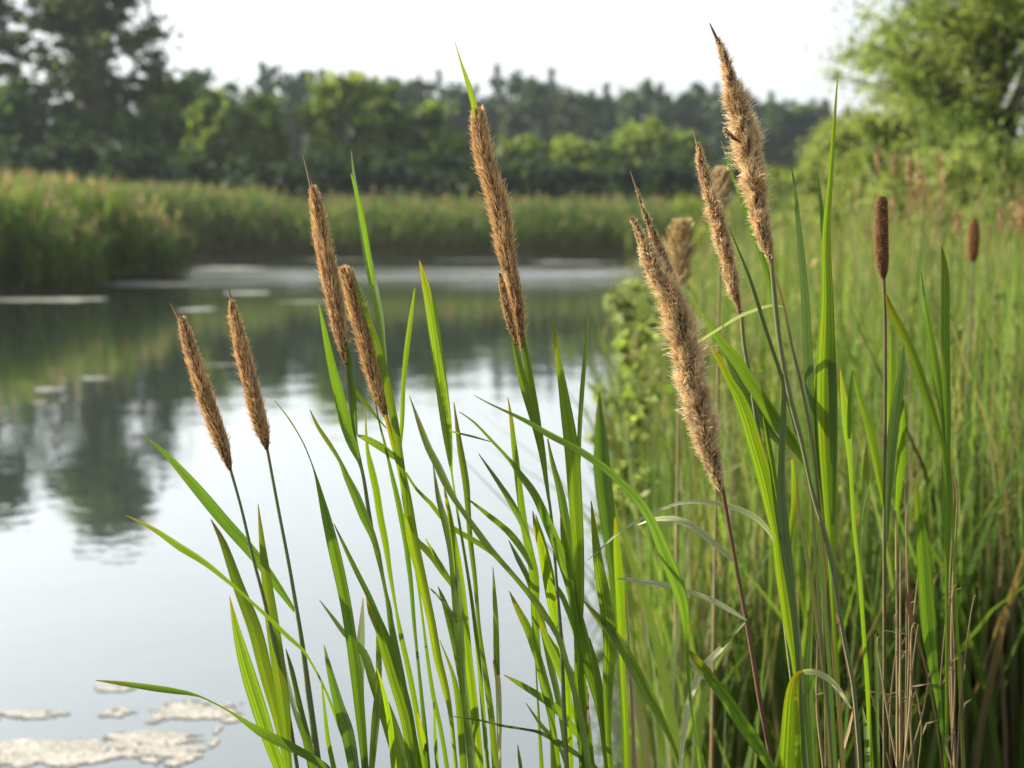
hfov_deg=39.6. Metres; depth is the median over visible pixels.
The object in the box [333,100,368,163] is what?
hill tree
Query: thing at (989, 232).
plumed reed
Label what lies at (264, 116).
broadleaf tree
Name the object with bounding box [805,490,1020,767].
reed tuft
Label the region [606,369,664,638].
sapling
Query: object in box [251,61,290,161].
hill tree
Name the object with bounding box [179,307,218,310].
algae mat
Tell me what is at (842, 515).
reed tuft
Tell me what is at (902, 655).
dry stalk
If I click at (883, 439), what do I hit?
reed tuft
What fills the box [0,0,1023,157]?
sky
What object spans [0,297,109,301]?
algae mat
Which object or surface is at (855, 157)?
shrub
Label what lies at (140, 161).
shadowed shrub
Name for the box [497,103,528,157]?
hill tree
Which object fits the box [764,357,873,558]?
reed tuft
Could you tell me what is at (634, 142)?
broadleaf tree
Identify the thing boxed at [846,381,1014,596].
reed tuft
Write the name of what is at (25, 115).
broadleaf tree
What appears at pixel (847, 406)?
reed plant
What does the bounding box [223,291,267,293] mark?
algae mat
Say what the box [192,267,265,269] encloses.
algae mat
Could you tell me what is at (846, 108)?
hill tree
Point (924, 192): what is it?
plumed reed
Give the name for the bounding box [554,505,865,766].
reed tuft
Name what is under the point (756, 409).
cattail plant
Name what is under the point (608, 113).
hill tree
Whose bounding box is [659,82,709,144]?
hill tree
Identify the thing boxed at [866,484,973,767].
reed tuft
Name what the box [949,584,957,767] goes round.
dry stalk
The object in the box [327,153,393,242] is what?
shadowed shrub
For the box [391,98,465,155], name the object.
broadleaf tree
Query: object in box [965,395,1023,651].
reed tuft
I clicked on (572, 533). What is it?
reed plant
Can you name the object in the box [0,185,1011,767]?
ground
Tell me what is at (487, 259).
algae mat
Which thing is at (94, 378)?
algae mat
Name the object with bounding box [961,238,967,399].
plumed reed
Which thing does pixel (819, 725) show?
dry stalk
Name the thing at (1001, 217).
plumed reed
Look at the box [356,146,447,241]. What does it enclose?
shadowed shrub
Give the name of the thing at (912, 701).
dry stalk
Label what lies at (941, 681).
dry stalk
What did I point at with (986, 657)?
reed tuft
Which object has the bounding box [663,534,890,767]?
reed tuft
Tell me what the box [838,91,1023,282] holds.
shrub
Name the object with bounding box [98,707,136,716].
algae mat
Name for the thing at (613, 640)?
reed plant
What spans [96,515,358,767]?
reed plant
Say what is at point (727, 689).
reed tuft
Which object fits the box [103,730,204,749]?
algae mat
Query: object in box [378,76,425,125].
hill tree
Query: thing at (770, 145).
hill tree
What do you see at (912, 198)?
plumed reed
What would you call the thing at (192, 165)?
shadowed shrub
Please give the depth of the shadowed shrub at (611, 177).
62.21 m
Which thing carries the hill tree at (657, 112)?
on the ground
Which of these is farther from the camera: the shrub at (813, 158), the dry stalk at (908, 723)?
the shrub at (813, 158)
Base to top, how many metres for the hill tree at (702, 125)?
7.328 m
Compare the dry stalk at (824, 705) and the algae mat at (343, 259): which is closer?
the dry stalk at (824, 705)
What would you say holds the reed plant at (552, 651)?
on the ground
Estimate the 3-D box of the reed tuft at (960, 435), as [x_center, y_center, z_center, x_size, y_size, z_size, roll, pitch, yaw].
[1.006,0.536,3.476,0.438,1.034,0.789,-2,7,-20]
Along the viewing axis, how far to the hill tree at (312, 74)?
145.41 m
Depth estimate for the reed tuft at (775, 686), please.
3.24 m
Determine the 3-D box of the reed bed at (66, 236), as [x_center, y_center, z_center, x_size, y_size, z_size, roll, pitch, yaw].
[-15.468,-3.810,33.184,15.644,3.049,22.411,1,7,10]
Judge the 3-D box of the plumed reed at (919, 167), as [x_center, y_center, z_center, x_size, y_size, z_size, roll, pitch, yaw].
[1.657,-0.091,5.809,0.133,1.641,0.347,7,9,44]
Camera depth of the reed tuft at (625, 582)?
3.99 m
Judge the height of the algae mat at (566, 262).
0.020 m
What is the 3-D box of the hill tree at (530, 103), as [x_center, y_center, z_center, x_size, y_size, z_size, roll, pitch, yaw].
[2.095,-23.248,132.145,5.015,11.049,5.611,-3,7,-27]
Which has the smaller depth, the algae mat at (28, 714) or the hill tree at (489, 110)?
the algae mat at (28, 714)
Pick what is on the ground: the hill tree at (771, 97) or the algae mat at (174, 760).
the hill tree at (771, 97)
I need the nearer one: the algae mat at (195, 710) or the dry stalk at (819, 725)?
the dry stalk at (819, 725)
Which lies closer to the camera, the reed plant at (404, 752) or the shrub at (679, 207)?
the reed plant at (404, 752)
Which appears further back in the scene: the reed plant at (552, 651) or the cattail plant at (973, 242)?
the cattail plant at (973, 242)
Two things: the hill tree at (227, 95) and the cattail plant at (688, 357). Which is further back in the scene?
the hill tree at (227, 95)
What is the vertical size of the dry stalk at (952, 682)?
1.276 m
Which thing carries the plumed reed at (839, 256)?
on the ground
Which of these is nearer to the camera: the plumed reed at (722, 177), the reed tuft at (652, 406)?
the plumed reed at (722, 177)
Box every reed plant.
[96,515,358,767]
[310,410,420,767]
[365,390,448,767]
[409,260,591,767]
[452,511,597,767]
[474,395,776,767]
[547,304,604,767]
[583,501,678,767]
[588,74,857,767]
[593,392,629,767]
[779,668,869,767]
[810,369,880,767]
[905,246,950,767]
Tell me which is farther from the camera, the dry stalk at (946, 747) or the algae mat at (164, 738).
the algae mat at (164, 738)
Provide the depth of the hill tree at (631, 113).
129.81 m
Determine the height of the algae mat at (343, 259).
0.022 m
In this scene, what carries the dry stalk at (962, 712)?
on the ground
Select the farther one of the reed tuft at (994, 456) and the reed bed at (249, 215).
the reed bed at (249, 215)
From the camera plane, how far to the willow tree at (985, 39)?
14.29 m
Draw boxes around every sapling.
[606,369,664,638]
[642,279,721,446]
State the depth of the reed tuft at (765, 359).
5.66 m
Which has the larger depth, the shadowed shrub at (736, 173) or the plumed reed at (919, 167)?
the shadowed shrub at (736, 173)
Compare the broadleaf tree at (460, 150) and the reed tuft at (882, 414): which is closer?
the reed tuft at (882, 414)
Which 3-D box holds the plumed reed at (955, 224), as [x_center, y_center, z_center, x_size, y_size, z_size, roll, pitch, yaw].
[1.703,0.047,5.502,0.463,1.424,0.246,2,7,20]
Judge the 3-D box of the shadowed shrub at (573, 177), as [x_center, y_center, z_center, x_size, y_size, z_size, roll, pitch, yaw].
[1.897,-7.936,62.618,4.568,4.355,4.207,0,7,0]
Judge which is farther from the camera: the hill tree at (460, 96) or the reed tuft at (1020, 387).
the hill tree at (460, 96)
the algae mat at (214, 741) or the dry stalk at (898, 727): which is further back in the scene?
the algae mat at (214, 741)
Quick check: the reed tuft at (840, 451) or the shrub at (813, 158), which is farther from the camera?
the shrub at (813, 158)
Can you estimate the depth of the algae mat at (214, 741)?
4.09 m
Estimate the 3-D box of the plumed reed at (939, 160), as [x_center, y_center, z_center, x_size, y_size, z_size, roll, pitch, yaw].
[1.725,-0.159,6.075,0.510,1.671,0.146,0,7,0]
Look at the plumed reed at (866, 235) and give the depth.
6.96 m
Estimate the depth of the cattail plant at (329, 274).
1.61 m
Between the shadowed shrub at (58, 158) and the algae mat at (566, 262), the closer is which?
the algae mat at (566, 262)
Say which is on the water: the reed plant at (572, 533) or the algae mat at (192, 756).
the algae mat at (192, 756)
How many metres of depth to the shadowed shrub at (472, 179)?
60.92 m
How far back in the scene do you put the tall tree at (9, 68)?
67.52 m
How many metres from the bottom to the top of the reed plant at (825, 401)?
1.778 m
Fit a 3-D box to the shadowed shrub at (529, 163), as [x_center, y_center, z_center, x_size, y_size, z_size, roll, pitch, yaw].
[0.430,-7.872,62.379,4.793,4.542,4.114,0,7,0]
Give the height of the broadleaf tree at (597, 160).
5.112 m
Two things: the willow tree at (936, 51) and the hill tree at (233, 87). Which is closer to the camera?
the willow tree at (936, 51)
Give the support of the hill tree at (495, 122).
on the ground
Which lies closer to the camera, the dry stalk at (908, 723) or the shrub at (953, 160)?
the dry stalk at (908, 723)
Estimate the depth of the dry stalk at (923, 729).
1.72 m
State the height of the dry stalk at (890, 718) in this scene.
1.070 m
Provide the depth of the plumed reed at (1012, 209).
5.56 m
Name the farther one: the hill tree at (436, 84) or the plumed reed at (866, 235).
the hill tree at (436, 84)
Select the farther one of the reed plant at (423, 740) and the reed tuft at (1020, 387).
the reed tuft at (1020, 387)
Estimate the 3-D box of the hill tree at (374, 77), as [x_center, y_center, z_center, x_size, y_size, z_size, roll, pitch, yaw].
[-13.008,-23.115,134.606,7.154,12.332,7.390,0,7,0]
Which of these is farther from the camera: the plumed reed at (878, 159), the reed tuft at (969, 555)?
the plumed reed at (878, 159)
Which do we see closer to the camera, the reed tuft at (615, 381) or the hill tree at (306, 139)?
the reed tuft at (615, 381)
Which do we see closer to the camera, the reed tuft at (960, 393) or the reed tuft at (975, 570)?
the reed tuft at (975, 570)
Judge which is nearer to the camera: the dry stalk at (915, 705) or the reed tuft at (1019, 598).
the dry stalk at (915, 705)
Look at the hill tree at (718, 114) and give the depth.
130.06 m
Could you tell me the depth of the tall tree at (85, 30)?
67.33 m
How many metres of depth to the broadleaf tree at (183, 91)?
69.18 m
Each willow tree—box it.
[788,0,1023,260]
[820,11,1021,216]
[1002,42,1023,244]
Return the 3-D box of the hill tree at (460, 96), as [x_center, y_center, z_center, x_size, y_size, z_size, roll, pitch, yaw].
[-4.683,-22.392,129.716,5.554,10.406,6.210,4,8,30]
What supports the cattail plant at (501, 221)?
on the ground
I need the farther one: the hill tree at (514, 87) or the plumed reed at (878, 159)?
the hill tree at (514, 87)
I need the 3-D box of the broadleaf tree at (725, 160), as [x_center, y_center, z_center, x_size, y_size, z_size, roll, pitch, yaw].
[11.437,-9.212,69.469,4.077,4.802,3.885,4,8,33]
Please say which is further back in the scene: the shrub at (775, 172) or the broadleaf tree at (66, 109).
the broadleaf tree at (66, 109)
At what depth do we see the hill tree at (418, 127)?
133.49 m
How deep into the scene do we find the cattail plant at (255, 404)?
1.64 m
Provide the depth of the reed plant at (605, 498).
2.13 m
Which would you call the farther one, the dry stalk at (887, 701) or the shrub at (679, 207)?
the shrub at (679, 207)
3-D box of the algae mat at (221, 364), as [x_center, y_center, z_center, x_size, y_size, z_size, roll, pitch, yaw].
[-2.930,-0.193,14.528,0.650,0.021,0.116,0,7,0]
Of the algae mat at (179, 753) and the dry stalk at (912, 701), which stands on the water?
the algae mat at (179, 753)
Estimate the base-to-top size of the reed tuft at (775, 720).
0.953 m
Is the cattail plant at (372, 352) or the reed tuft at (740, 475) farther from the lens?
the reed tuft at (740, 475)
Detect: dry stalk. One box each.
[813,591,826,767]
[813,632,834,767]
[863,660,889,766]
[864,637,895,762]
[884,548,907,767]
[887,636,902,767]
[891,654,913,767]
[892,687,901,767]
[893,510,897,767]
[897,570,909,767]
[899,481,914,767]
[901,578,917,762]
[902,673,929,767]
[903,623,930,767]
[905,505,915,766]
[907,625,918,767]
[908,669,938,767]
[940,611,951,685]
[942,487,954,740]
[944,728,954,767]
[949,477,959,767]
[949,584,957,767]
[956,595,975,767]
[961,655,970,767]
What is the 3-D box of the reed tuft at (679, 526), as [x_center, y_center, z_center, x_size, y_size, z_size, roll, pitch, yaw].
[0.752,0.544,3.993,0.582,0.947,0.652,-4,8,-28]
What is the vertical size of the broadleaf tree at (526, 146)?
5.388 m
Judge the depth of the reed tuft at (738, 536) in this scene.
3.69 m
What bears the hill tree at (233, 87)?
on the ground
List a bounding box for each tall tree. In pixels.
[0,0,44,84]
[3,0,185,124]
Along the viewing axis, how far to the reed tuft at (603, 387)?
6.32 m
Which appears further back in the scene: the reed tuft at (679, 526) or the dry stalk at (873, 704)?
the reed tuft at (679, 526)
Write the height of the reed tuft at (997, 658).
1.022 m
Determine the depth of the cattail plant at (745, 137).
1.59 m
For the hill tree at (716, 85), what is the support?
on the ground
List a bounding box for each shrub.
[0,133,42,179]
[29,132,100,185]
[82,132,175,193]
[142,145,225,243]
[194,153,299,246]
[269,142,363,246]
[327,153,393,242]
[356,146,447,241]
[402,141,472,241]
[421,153,550,244]
[475,155,563,246]
[512,153,601,246]
[588,156,670,245]
[627,152,699,204]
[651,182,751,283]
[687,160,763,204]
[744,162,808,271]
[772,88,951,268]
[773,119,860,243]
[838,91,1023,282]
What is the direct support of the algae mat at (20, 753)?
on the water
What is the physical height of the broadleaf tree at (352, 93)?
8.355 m
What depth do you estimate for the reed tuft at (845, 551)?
3.50 m
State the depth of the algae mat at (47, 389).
12.42 m
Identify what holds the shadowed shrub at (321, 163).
on the ground
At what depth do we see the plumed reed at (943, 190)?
6.74 m
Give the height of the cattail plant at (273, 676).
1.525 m
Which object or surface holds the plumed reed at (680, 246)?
on the ground
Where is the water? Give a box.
[0,259,636,767]
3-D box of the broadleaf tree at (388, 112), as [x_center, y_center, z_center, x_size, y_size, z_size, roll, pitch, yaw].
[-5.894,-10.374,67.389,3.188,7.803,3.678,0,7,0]
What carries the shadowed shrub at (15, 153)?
on the ground
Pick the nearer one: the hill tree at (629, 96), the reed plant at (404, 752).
the reed plant at (404, 752)
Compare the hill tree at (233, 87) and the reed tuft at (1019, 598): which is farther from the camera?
the hill tree at (233, 87)
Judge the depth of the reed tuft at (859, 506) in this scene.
3.75 m
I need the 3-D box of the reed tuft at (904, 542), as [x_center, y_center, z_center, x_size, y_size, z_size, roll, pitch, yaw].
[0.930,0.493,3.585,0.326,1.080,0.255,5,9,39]
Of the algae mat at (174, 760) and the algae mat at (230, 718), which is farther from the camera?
the algae mat at (230, 718)
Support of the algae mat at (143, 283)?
on the water
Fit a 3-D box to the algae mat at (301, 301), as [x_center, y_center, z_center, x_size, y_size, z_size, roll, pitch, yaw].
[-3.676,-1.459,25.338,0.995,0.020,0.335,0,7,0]
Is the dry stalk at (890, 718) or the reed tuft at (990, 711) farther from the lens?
the reed tuft at (990, 711)
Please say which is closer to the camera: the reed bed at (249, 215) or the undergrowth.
the undergrowth
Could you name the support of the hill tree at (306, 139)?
on the ground
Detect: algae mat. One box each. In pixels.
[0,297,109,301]
[0,709,69,718]
[0,737,206,767]
[31,387,67,391]
[32,400,47,403]
[76,377,111,379]
[78,281,204,285]
[94,685,136,691]
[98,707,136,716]
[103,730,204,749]
[135,747,196,757]
[145,699,241,723]
[164,755,187,766]
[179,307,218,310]
[182,752,202,762]
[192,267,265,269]
[204,364,257,365]
[209,737,219,747]
[213,724,222,733]
[219,712,245,722]
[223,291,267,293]
[277,301,325,302]
[305,259,378,259]
[437,259,561,260]
[530,261,611,262]
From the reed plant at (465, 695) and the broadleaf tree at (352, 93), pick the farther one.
the broadleaf tree at (352, 93)
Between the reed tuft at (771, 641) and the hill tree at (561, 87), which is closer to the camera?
the reed tuft at (771, 641)
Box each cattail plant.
[143,289,320,767]
[170,303,315,767]
[275,154,422,767]
[338,151,490,767]
[454,41,590,767]
[617,171,773,767]
[687,130,804,767]
[709,23,862,767]
[852,195,964,767]
[905,219,982,560]
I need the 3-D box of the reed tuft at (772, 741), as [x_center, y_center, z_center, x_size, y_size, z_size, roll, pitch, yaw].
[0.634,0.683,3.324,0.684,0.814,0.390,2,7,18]
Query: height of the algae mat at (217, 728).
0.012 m
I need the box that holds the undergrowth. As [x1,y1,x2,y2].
[441,135,1023,767]
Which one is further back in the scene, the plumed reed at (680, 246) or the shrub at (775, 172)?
the shrub at (775, 172)
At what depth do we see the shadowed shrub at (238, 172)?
61.28 m
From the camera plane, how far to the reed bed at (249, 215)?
52.31 m
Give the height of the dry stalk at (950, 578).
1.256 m
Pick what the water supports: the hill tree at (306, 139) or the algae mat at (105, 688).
the algae mat at (105, 688)
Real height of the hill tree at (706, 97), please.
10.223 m
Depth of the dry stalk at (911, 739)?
1.75 m
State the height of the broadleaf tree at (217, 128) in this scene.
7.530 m
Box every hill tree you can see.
[219,76,263,142]
[220,93,240,106]
[238,63,312,162]
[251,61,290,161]
[274,68,319,157]
[299,68,347,160]
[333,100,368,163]
[352,76,380,133]
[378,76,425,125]
[403,73,438,107]
[415,98,451,145]
[430,69,447,100]
[435,81,492,141]
[469,83,498,146]
[479,94,501,154]
[484,63,507,119]
[497,69,538,119]
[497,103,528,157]
[512,73,560,146]
[542,67,565,133]
[547,87,588,146]
[551,84,590,115]
[565,88,614,156]
[598,82,618,134]
[601,86,650,129]
[617,77,660,128]
[621,100,640,162]
[638,82,677,159]
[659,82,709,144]
[679,81,718,138]
[683,113,723,165]
[701,81,722,116]
[702,88,763,154]
[710,111,785,163]
[750,92,776,140]
[755,113,782,176]
[762,97,819,196]
[763,90,776,104]
[775,97,833,179]
[818,97,843,128]
[831,103,864,145]
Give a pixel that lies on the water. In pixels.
(96, 585)
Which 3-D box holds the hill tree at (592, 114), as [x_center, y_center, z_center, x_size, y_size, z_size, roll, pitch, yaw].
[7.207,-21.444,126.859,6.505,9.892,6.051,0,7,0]
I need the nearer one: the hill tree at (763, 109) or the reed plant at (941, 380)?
the reed plant at (941, 380)
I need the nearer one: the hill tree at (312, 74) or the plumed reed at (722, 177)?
the plumed reed at (722, 177)
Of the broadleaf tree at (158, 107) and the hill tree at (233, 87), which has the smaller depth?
the broadleaf tree at (158, 107)
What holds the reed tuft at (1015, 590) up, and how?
on the ground
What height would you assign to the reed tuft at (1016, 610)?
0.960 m
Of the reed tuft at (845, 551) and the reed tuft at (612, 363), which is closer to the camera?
the reed tuft at (845, 551)
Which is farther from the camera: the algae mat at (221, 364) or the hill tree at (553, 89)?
the hill tree at (553, 89)
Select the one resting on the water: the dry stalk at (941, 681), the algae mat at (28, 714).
the algae mat at (28, 714)
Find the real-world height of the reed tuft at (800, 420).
1.106 m
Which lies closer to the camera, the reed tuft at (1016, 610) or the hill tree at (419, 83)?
the reed tuft at (1016, 610)
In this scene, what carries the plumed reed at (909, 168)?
on the ground
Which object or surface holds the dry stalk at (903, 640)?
on the ground
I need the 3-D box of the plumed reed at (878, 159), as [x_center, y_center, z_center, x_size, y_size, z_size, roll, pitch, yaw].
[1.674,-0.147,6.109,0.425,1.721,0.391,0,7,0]
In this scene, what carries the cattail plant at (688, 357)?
on the ground
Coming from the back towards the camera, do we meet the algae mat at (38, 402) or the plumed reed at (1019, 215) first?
the algae mat at (38, 402)
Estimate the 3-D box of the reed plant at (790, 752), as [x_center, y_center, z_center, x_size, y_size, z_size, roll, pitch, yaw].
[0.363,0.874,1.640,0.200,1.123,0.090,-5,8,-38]
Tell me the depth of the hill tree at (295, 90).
138.09 m
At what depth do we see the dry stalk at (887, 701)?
1.75 m
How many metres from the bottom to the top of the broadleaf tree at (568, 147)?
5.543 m
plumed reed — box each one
[591,165,773,767]
[628,218,728,767]
[836,239,843,302]
[846,146,939,370]
[862,148,978,394]
[862,225,869,317]
[864,196,917,326]
[881,175,976,325]
[890,153,898,299]
[894,187,932,335]
[904,155,935,322]
[907,211,1018,377]
[908,159,923,366]
[927,197,934,284]
[930,171,995,338]
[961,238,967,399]
[974,196,1023,382]
[978,226,991,344]
[993,208,1005,400]
[1008,202,1017,292]
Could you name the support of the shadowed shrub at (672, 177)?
on the ground
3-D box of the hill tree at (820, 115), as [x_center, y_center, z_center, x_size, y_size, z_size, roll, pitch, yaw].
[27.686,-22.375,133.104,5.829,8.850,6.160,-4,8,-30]
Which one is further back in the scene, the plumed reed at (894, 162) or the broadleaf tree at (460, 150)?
the broadleaf tree at (460, 150)
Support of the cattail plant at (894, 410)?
on the ground
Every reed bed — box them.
[0,161,201,294]
[49,174,815,259]
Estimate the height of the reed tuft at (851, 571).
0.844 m
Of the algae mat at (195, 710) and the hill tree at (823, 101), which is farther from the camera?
the hill tree at (823, 101)
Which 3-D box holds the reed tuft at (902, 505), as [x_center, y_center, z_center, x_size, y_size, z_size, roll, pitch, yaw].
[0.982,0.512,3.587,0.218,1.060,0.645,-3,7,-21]
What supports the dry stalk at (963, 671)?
on the ground
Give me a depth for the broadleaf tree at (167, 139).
66.04 m
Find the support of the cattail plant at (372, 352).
on the ground
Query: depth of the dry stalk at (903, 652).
1.86 m
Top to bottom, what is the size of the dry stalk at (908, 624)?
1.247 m
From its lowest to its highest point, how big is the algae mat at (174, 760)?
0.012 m
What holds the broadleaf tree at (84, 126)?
on the ground
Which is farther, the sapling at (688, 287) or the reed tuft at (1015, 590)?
the sapling at (688, 287)
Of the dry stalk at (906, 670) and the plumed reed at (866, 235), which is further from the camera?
the plumed reed at (866, 235)
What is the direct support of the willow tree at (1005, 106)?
on the ground
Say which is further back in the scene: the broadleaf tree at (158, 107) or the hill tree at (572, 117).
the hill tree at (572, 117)
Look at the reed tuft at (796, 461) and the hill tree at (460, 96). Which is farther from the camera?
the hill tree at (460, 96)
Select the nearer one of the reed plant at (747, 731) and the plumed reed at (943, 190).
the reed plant at (747, 731)
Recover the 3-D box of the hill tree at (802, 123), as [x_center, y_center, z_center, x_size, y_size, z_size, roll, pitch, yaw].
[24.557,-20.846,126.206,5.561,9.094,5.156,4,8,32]
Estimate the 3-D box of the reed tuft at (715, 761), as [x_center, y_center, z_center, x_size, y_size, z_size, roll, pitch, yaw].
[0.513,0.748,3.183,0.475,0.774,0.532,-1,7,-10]
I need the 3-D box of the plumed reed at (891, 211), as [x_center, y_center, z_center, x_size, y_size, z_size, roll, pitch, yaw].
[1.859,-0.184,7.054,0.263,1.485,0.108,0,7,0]
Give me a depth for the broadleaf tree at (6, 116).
64.12 m
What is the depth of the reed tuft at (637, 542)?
3.90 m
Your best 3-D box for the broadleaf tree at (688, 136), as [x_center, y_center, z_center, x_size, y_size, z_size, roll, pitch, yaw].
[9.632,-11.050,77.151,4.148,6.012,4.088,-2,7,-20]
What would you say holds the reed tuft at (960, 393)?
on the ground
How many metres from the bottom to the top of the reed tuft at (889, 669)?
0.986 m
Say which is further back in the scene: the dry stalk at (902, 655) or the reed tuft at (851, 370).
the reed tuft at (851, 370)
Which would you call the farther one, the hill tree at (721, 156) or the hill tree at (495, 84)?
the hill tree at (495, 84)
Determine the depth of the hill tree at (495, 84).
143.26 m
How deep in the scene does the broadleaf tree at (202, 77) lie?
109.88 m
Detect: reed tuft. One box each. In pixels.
[547,373,810,616]
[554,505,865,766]
[574,336,668,421]
[588,333,748,393]
[590,328,757,433]
[622,396,797,649]
[623,445,756,591]
[633,436,862,564]
[640,499,756,767]
[645,358,660,445]
[650,313,846,432]
[651,507,934,767]
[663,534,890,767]
[677,606,893,767]
[699,481,766,631]
[700,453,1023,767]
[721,426,864,655]
[727,453,871,767]
[728,454,899,767]
[736,377,914,746]
[742,333,954,524]
[751,416,801,558]
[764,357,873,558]
[771,396,893,499]
[786,360,914,649]
[799,318,919,439]
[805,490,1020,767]
[808,345,957,576]
[810,509,851,652]
[818,399,1020,743]
[828,379,964,767]
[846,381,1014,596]
[853,445,1023,767]
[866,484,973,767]
[869,394,1022,672]
[875,383,925,513]
[875,414,1019,767]
[893,488,1023,749]
[907,462,1013,652]
[928,309,982,458]
[928,359,1022,513]
[931,459,1004,641]
[936,526,1023,767]
[951,308,1007,494]
[957,394,1015,528]
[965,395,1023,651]
[997,533,1020,613]
[1007,412,1023,767]
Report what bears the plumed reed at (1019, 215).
on the ground
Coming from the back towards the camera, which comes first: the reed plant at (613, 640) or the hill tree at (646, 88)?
the hill tree at (646, 88)
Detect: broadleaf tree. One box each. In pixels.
[0,59,58,148]
[0,89,32,143]
[22,91,111,149]
[32,104,178,172]
[105,92,189,173]
[122,69,204,125]
[147,115,213,157]
[178,84,257,244]
[179,64,218,142]
[235,91,295,243]
[290,65,401,243]
[362,82,418,240]
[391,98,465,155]
[433,126,492,242]
[492,134,558,170]
[548,132,597,200]
[580,139,625,189]
[603,115,690,169]
[668,124,718,181]
[708,150,778,193]
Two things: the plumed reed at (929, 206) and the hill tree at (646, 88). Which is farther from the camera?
the hill tree at (646, 88)
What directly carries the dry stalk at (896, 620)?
on the ground
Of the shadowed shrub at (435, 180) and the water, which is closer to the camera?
the water
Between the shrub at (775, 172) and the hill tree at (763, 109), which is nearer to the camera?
the shrub at (775, 172)
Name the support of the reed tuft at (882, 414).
on the ground
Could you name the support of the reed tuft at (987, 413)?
on the ground

